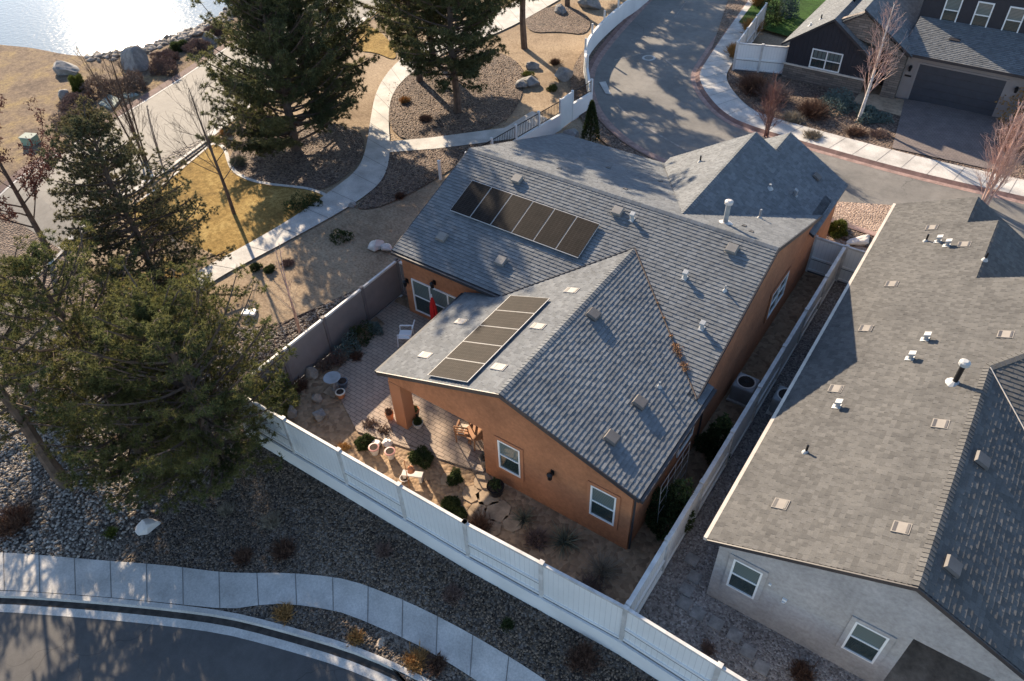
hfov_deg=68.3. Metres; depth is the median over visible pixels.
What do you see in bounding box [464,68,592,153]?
railing wall
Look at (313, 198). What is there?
ground shrub
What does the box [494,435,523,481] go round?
window
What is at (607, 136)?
planting strip
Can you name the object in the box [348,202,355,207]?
boulder
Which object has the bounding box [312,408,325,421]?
boulder
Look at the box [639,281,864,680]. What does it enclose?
neighbour yard ground
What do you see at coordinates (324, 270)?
ground
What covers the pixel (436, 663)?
dry shrub
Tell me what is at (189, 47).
bank shrub
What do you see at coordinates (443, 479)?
flagstone
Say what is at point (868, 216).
front yard gravel
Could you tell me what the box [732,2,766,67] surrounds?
vinyl fence
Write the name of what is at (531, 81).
boulder
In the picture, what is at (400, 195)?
ground shrub
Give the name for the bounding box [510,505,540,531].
yucca
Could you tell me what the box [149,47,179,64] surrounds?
bank shrub
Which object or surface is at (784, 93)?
garden shrub
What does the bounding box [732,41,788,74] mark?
vinyl fence
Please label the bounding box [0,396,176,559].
river rock
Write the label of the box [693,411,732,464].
tall shrub
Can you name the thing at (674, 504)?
tall shrub
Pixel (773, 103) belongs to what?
bare shrub tree
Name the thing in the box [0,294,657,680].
front bed ground
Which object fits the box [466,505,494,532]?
shrub
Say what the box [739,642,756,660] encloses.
stepping stone
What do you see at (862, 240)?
boulder
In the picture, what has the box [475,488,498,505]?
flagstone
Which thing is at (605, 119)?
street gutter
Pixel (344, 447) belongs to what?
shrub
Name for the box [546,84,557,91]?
ground shrub
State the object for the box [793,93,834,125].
garden shrub
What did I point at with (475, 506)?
flagstone
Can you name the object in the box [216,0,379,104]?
black pine
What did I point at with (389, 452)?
ceramic planter
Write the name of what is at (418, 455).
round shrub
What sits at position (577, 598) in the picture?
vinyl fence
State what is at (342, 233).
ground shrub
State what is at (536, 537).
shrub
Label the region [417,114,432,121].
ground shrub
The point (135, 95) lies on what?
drain cover
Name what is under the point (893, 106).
porch walk
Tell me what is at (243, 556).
dry shrub
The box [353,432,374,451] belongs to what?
round shrub
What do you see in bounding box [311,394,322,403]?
boulder
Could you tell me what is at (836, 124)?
gravel bed
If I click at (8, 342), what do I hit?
pine tree
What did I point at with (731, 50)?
garden shrub
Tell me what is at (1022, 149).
garden shrub
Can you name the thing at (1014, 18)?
window
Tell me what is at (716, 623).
stepping stone
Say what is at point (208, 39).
boulder
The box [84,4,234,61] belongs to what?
shore rock
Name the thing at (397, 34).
tall pine
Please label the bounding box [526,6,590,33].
gravel bed
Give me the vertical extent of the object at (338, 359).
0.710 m
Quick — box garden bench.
[401,470,423,482]
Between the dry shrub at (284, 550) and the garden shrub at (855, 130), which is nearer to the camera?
the dry shrub at (284, 550)
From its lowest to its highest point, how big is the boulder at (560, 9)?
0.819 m
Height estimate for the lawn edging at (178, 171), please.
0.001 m
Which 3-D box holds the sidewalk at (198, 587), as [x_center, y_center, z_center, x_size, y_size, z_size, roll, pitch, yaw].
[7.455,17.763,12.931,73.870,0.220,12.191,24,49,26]
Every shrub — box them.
[0,496,37,541]
[47,104,98,127]
[55,92,92,112]
[68,73,85,92]
[79,73,120,100]
[101,524,118,539]
[112,68,149,95]
[148,57,177,75]
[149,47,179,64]
[168,39,186,51]
[180,37,211,54]
[203,23,225,35]
[215,500,234,517]
[216,128,229,135]
[228,154,246,167]
[228,543,254,569]
[249,262,263,272]
[253,369,301,417]
[255,510,282,533]
[263,264,275,273]
[264,535,297,566]
[270,601,295,625]
[279,257,296,266]
[281,190,308,216]
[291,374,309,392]
[304,193,322,207]
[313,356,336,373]
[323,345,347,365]
[329,228,353,245]
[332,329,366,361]
[336,441,352,451]
[345,626,365,646]
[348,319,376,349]
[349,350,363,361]
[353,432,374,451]
[360,415,380,432]
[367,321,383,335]
[372,421,397,438]
[373,539,393,558]
[392,190,406,198]
[398,95,411,102]
[398,639,431,675]
[407,444,434,469]
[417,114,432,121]
[420,651,447,679]
[439,580,466,605]
[440,495,467,519]
[446,467,464,486]
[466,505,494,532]
[498,616,515,632]
[521,70,534,76]
[522,525,549,555]
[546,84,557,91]
[548,58,562,65]
[562,637,606,679]
[576,568,612,594]
[645,477,695,540]
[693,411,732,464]
[700,637,721,656]
[722,39,736,57]
[731,67,774,96]
[737,13,767,34]
[749,0,770,5]
[751,80,793,101]
[759,0,786,30]
[777,0,799,18]
[778,109,805,124]
[786,655,820,680]
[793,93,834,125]
[801,128,825,141]
[817,86,861,116]
[828,219,848,238]
[843,125,870,137]
[854,104,894,125]
[866,128,892,141]
[985,116,1023,154]
[994,87,1023,126]
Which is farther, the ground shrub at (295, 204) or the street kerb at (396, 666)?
the ground shrub at (295, 204)
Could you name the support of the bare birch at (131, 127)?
on the ground at (324, 270)
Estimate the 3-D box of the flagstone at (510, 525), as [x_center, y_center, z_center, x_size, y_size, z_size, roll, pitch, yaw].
[0.011,5.900,24.373,0.697,0.065,0.639,24,49,26]
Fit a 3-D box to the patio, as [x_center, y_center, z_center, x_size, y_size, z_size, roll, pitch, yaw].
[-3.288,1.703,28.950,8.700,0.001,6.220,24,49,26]
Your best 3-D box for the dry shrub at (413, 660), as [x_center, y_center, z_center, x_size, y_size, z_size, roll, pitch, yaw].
[-2.807,9.395,22.292,1.178,0.424,1.071,24,49,26]
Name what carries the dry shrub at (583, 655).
on the front bed ground at (130, 542)
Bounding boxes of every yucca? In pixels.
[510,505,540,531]
[541,519,587,560]
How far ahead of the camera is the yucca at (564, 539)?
23.67 m
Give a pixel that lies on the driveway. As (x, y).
(939, 131)
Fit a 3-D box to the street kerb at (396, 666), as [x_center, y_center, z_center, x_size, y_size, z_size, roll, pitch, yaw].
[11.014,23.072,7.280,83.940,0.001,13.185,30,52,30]
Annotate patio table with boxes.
[464,424,482,450]
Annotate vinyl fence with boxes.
[241,397,469,557]
[251,258,401,405]
[396,259,407,296]
[461,519,623,638]
[619,603,746,680]
[626,247,845,613]
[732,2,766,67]
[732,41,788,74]
[805,235,865,284]
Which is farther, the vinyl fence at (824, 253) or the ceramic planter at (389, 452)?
the vinyl fence at (824, 253)
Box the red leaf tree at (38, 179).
[0,94,69,254]
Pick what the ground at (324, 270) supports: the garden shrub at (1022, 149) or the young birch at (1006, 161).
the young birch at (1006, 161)
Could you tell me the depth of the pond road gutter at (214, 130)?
44.34 m
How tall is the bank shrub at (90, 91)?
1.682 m
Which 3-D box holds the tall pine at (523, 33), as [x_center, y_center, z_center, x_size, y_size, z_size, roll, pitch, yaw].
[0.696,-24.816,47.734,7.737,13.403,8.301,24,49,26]
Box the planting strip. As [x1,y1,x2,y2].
[570,22,873,246]
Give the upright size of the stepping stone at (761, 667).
0.050 m
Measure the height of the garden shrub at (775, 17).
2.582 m
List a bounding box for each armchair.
[397,319,414,346]
[453,419,470,444]
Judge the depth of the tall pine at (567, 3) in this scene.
57.40 m
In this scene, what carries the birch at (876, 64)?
on the gravel bed at (836, 124)
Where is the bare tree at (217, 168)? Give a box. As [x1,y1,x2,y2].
[156,72,269,213]
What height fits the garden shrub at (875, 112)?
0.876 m
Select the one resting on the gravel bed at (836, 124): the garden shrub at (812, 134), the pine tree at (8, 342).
the garden shrub at (812, 134)
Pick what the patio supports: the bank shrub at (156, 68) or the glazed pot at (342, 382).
the glazed pot at (342, 382)
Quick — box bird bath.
[323,371,340,391]
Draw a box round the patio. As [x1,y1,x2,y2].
[336,301,485,469]
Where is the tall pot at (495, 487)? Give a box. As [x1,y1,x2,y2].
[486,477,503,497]
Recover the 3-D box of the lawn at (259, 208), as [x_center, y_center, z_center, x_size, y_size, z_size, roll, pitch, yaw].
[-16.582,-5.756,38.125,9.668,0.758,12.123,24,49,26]
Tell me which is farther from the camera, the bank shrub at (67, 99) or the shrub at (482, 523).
the bank shrub at (67, 99)
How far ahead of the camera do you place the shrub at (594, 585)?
22.70 m
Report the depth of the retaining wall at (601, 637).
23.56 m
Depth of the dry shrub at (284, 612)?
23.56 m
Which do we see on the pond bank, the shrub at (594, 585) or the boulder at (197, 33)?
the boulder at (197, 33)
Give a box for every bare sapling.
[142,104,163,169]
[274,245,300,333]
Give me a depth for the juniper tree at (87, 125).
30.09 m
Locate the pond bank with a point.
(26, 74)
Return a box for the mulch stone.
[231,56,523,208]
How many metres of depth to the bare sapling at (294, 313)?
29.83 m
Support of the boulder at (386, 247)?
on the ground at (324, 270)
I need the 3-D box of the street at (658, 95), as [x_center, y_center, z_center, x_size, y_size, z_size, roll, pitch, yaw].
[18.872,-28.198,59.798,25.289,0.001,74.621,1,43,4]
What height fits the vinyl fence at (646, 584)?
1.880 m
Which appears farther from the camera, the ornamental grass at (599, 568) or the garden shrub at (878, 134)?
the garden shrub at (878, 134)
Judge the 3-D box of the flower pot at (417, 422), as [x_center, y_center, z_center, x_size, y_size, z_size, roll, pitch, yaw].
[-3.392,2.936,27.296,0.463,0.475,0.499,-14,44,-12]
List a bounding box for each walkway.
[122,0,557,327]
[389,111,547,151]
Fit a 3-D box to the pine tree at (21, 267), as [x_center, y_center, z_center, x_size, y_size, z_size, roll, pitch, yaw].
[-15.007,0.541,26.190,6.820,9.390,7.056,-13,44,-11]
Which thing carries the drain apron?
on the street at (658, 95)
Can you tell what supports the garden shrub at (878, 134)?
on the gravel bed at (836, 124)
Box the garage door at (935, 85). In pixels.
[908,64,1006,115]
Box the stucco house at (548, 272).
[375,132,847,549]
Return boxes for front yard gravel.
[826,201,891,250]
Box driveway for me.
[892,99,1009,169]
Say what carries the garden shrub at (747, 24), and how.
on the gravel bed at (836, 124)
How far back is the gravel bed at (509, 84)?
46.24 m
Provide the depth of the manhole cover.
50.25 m
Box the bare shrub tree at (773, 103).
[753,70,785,137]
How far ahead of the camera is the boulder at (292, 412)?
27.82 m
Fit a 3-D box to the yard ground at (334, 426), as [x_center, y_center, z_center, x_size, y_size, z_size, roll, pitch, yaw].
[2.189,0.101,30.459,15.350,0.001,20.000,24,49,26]
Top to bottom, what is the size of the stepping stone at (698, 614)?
0.050 m
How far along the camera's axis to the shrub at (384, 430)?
27.29 m
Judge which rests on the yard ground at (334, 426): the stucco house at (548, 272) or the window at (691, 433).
the stucco house at (548, 272)
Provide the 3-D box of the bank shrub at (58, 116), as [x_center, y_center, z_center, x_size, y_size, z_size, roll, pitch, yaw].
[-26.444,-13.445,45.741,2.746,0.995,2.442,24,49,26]
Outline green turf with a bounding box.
[739,0,825,35]
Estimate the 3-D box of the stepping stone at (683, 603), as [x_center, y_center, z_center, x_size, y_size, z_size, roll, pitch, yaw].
[5.054,7.726,22.189,0.399,0.050,0.399,24,49,26]
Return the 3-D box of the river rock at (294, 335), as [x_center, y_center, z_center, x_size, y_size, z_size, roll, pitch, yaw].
[-10.094,-1.212,32.967,7.772,0.938,10.503,24,49,26]
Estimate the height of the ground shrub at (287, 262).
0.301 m
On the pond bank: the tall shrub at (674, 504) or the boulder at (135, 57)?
the boulder at (135, 57)
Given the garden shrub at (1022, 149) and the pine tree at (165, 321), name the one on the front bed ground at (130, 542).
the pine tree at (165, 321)
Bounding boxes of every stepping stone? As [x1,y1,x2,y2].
[323,386,335,397]
[675,595,692,611]
[678,582,694,597]
[684,552,700,566]
[686,569,702,584]
[689,605,706,622]
[707,615,724,632]
[725,626,743,644]
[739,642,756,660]
[752,658,770,677]
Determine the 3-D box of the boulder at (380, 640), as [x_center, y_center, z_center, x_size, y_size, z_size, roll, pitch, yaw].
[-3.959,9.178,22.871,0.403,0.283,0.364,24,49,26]
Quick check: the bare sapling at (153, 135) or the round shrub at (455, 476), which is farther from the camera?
the bare sapling at (153, 135)
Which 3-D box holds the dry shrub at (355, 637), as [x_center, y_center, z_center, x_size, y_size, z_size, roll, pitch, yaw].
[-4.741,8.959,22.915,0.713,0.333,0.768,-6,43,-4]
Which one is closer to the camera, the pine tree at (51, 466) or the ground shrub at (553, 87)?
the pine tree at (51, 466)
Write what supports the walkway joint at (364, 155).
on the walkway at (355, 186)
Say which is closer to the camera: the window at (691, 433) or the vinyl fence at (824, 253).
the window at (691, 433)
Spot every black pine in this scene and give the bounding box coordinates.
[185,0,367,156]
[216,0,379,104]
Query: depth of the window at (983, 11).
42.31 m
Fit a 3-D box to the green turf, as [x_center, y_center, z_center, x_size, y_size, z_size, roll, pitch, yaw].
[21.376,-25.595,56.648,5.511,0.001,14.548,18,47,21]
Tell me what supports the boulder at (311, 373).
on the yard ground at (334, 426)
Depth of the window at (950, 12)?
43.07 m
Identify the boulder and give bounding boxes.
[52,60,79,74]
[58,89,68,97]
[121,45,148,71]
[135,518,160,535]
[192,30,203,35]
[202,31,217,43]
[287,404,296,418]
[305,367,318,378]
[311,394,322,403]
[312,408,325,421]
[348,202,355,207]
[368,240,383,250]
[377,636,384,647]
[381,243,391,251]
[515,79,526,87]
[521,75,539,86]
[526,61,538,69]
[554,4,566,13]
[554,67,572,81]
[563,128,578,136]
[577,0,601,9]
[846,234,869,245]
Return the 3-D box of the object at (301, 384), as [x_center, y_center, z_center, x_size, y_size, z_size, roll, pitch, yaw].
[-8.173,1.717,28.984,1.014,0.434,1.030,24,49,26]
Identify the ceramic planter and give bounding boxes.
[368,443,378,455]
[384,447,394,459]
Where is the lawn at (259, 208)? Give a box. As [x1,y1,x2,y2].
[120,145,322,289]
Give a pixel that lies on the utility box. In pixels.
(34, 137)
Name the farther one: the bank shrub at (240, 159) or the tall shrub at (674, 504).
the bank shrub at (240, 159)
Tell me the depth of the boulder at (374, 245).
35.43 m
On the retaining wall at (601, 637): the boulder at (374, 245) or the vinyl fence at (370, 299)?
the vinyl fence at (370, 299)
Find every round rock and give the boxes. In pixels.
[372,439,380,445]
[381,438,392,446]
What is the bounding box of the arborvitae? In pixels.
[581,100,599,142]
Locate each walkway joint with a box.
[178,3,546,288]
[703,3,1017,192]
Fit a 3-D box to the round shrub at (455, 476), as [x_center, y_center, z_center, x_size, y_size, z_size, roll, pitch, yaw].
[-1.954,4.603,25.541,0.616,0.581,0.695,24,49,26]
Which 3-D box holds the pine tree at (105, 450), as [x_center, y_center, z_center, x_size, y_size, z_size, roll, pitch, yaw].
[-12.702,3.305,25.185,5.388,6.592,5.349,24,49,26]
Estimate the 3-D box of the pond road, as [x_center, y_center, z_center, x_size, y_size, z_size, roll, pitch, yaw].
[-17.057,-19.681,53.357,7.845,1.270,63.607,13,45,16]
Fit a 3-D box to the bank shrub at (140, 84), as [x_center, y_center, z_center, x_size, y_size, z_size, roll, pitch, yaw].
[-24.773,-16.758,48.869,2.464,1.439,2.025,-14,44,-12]
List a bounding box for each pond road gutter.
[0,46,227,195]
[58,9,373,249]
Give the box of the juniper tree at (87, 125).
[35,94,251,335]
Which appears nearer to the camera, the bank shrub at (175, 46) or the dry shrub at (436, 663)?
the dry shrub at (436, 663)
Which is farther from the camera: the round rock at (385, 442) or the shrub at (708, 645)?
the round rock at (385, 442)
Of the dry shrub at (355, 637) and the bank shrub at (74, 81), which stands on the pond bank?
the bank shrub at (74, 81)
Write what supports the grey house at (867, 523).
on the neighbour yard ground at (776, 651)
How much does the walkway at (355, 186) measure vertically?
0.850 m
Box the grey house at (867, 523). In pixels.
[703,197,1023,680]
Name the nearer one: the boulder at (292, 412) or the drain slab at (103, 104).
the boulder at (292, 412)
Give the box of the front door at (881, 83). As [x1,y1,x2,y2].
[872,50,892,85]
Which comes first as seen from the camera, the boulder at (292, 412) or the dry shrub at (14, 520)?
the dry shrub at (14, 520)
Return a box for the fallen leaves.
[657,302,689,372]
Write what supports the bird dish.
on the yard ground at (334, 426)
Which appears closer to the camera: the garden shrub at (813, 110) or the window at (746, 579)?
the window at (746, 579)
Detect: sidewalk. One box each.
[0,552,544,680]
[700,0,1023,195]
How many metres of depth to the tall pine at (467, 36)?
41.59 m
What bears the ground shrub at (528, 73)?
on the gravel bed at (509, 84)
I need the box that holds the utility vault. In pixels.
[241,309,256,315]
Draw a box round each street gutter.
[0,604,395,680]
[590,0,876,234]
[691,34,1023,203]
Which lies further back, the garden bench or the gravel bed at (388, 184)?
the gravel bed at (388, 184)
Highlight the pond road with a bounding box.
[0,0,382,247]
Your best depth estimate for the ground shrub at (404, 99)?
46.52 m
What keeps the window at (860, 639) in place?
in the grey house at (867, 523)
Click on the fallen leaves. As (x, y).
(678, 345)
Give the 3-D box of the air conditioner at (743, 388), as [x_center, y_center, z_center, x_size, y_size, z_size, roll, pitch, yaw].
[8.530,1.792,27.726,0.900,0.852,0.900,24,49,26]
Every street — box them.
[0,612,373,680]
[594,0,1023,237]
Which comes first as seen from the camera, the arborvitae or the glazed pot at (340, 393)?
the glazed pot at (340, 393)
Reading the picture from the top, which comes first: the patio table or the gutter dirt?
the patio table
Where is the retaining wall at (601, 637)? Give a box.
[243,294,682,680]
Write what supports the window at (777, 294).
in the stucco house at (548, 272)
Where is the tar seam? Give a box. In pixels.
[616,2,687,151]
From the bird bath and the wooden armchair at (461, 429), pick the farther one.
the bird bath
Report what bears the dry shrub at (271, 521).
on the front bed ground at (130, 542)
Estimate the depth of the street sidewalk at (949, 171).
41.74 m
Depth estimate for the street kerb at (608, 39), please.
50.06 m
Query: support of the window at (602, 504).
in the stucco house at (548, 272)
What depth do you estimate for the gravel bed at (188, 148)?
42.60 m
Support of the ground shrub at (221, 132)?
on the ground at (324, 270)
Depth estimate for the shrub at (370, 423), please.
27.57 m
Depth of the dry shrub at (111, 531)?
25.87 m
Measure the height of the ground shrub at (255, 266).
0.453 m
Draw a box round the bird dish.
[399,475,408,481]
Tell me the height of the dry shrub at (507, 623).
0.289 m
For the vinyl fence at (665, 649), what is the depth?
20.15 m
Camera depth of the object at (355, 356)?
30.11 m
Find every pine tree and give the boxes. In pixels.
[0,217,172,448]
[0,235,66,397]
[0,317,98,489]
[7,341,208,513]
[57,254,300,514]
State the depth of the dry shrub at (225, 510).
26.34 m
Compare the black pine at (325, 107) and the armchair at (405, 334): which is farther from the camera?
the black pine at (325, 107)
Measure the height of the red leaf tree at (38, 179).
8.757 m
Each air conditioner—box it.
[726,372,759,407]
[766,385,787,415]
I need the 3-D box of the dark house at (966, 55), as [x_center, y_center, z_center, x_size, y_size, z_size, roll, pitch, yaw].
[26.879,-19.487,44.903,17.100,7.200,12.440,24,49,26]
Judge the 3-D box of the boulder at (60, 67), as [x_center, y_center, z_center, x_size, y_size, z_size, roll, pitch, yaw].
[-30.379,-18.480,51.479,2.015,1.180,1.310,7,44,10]
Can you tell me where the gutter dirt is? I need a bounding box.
[0,598,401,680]
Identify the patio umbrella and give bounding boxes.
[430,294,437,319]
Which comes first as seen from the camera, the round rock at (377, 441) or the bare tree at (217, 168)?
the round rock at (377, 441)
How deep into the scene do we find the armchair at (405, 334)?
30.42 m
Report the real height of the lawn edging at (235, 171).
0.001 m
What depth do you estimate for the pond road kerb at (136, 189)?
42.29 m
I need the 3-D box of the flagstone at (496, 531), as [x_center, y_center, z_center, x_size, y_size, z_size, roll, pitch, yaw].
[-0.709,6.031,24.268,0.794,0.064,0.650,24,49,26]
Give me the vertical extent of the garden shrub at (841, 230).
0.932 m
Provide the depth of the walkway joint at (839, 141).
42.21 m
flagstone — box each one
[440,472,452,485]
[461,485,479,502]
[467,501,486,518]
[473,473,490,489]
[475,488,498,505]
[484,500,510,522]
[485,519,500,535]
[502,515,522,531]
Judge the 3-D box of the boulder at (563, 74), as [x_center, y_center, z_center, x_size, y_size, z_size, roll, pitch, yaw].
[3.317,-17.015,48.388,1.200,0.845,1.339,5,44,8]
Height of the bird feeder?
1.510 m
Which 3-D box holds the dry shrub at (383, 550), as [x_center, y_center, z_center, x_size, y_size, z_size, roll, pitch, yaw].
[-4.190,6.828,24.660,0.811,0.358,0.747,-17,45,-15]
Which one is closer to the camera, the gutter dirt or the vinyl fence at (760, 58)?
the gutter dirt
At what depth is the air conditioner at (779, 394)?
27.03 m
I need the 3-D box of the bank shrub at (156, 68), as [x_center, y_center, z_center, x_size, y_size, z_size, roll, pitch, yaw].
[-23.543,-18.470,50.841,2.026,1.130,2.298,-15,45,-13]
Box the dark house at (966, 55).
[781,0,1023,121]
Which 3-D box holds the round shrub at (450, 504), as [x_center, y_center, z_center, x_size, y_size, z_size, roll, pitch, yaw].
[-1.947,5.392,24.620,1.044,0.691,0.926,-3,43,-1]
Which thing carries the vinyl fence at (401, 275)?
on the ground at (324, 270)
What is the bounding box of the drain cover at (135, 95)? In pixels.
[123,92,138,98]
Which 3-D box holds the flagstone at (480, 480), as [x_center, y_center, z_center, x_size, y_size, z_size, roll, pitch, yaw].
[-0.991,4.785,25.609,0.627,0.065,0.690,-6,43,-4]
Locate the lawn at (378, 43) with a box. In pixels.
[356,25,395,57]
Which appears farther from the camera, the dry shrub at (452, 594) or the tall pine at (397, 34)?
the tall pine at (397, 34)
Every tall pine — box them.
[356,0,458,81]
[367,0,508,112]
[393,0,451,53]
[502,0,534,49]
[565,0,569,6]
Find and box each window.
[411,278,455,316]
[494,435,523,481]
[586,480,620,529]
[676,427,693,457]
[721,553,768,603]
[764,266,790,322]
[808,48,843,72]
[835,615,896,668]
[940,0,962,21]
[970,1,995,27]
[1001,6,1023,32]
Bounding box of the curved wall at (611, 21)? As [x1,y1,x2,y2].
[584,0,648,81]
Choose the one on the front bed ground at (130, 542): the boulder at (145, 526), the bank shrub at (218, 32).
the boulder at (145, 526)
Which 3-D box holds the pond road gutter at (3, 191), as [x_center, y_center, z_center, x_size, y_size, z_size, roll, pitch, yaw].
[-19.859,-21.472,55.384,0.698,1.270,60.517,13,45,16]
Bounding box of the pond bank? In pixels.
[0,16,244,184]
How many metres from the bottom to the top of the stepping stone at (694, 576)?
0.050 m
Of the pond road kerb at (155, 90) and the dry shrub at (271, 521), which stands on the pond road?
the pond road kerb at (155, 90)
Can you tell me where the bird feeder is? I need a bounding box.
[398,456,414,487]
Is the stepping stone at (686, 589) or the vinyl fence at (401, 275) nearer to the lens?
the stepping stone at (686, 589)
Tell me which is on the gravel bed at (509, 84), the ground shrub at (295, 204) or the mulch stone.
the mulch stone
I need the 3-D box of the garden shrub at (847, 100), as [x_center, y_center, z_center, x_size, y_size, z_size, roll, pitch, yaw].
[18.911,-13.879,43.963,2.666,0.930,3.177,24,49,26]
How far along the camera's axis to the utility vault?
32.54 m
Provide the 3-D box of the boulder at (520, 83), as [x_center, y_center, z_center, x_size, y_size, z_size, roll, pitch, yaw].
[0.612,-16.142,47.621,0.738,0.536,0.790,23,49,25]
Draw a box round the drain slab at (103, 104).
[99,95,120,109]
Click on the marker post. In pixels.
(439, 169)
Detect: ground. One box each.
[0,211,358,431]
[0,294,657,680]
[6,0,1020,327]
[267,271,823,604]
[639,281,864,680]
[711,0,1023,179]
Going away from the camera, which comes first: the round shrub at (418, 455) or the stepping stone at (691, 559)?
the stepping stone at (691, 559)
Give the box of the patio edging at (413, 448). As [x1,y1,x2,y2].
[336,382,483,472]
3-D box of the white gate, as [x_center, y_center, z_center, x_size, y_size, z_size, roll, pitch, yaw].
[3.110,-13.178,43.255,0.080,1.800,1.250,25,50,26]
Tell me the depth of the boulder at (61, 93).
48.46 m
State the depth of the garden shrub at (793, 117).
43.06 m
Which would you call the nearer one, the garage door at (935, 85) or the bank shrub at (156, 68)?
the garage door at (935, 85)
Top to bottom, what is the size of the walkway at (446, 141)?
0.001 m
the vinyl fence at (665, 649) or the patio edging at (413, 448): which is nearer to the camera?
the vinyl fence at (665, 649)
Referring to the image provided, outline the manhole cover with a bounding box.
[642,55,655,60]
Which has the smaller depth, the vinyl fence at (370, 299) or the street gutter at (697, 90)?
the vinyl fence at (370, 299)
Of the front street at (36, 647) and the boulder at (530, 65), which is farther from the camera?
the boulder at (530, 65)
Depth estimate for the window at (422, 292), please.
30.71 m
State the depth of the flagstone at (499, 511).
24.71 m
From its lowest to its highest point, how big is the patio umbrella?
2.250 m
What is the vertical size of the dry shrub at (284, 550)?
0.510 m
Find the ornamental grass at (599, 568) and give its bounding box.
[572,543,634,594]
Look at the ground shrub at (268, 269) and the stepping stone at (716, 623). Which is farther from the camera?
the ground shrub at (268, 269)
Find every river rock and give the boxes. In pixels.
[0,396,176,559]
[166,291,354,425]
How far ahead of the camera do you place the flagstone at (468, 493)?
25.24 m
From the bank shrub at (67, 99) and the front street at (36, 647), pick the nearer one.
the front street at (36, 647)
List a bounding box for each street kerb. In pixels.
[0,591,430,680]
[585,11,874,235]
[695,0,1023,200]
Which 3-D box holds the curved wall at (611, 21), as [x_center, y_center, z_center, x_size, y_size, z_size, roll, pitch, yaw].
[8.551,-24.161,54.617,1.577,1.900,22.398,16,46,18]
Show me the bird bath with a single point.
(332, 377)
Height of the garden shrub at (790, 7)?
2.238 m
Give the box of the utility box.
[18,132,40,145]
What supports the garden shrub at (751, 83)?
on the gravel bed at (836, 124)
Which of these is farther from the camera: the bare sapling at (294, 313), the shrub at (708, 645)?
the bare sapling at (294, 313)
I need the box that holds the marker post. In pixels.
[437,160,441,179]
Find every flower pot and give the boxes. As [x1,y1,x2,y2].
[384,407,392,419]
[412,416,422,428]
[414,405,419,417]
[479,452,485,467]
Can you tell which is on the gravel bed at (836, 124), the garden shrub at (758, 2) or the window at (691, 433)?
the garden shrub at (758, 2)
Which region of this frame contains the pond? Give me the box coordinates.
[0,0,227,55]
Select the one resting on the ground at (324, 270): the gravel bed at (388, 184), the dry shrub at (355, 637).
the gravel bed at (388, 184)
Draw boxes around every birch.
[74,47,147,162]
[856,0,912,119]
[973,97,1023,204]
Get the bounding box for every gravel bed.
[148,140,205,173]
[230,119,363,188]
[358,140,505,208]
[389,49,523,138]
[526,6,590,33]
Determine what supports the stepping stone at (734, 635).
on the neighbour yard ground at (776, 651)
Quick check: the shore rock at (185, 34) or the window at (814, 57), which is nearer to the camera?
the window at (814, 57)
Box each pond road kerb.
[0,36,235,192]
[29,11,375,278]
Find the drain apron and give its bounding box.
[599,81,610,93]
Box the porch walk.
[854,92,903,115]
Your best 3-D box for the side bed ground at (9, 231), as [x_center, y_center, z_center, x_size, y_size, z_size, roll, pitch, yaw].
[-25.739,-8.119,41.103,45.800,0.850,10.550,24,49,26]
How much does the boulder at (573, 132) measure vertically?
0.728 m
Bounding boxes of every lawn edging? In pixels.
[140,146,207,199]
[211,143,328,196]
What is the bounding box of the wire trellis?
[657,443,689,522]
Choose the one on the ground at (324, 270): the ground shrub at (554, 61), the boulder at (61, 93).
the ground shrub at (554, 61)
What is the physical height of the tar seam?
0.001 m
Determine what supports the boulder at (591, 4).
on the ground at (324, 270)
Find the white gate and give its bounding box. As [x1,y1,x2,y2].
[561,92,571,127]
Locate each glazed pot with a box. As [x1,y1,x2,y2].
[335,388,344,399]
[337,377,347,388]
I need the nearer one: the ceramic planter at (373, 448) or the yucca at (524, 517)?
the yucca at (524, 517)
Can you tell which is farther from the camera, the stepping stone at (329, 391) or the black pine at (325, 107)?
the black pine at (325, 107)

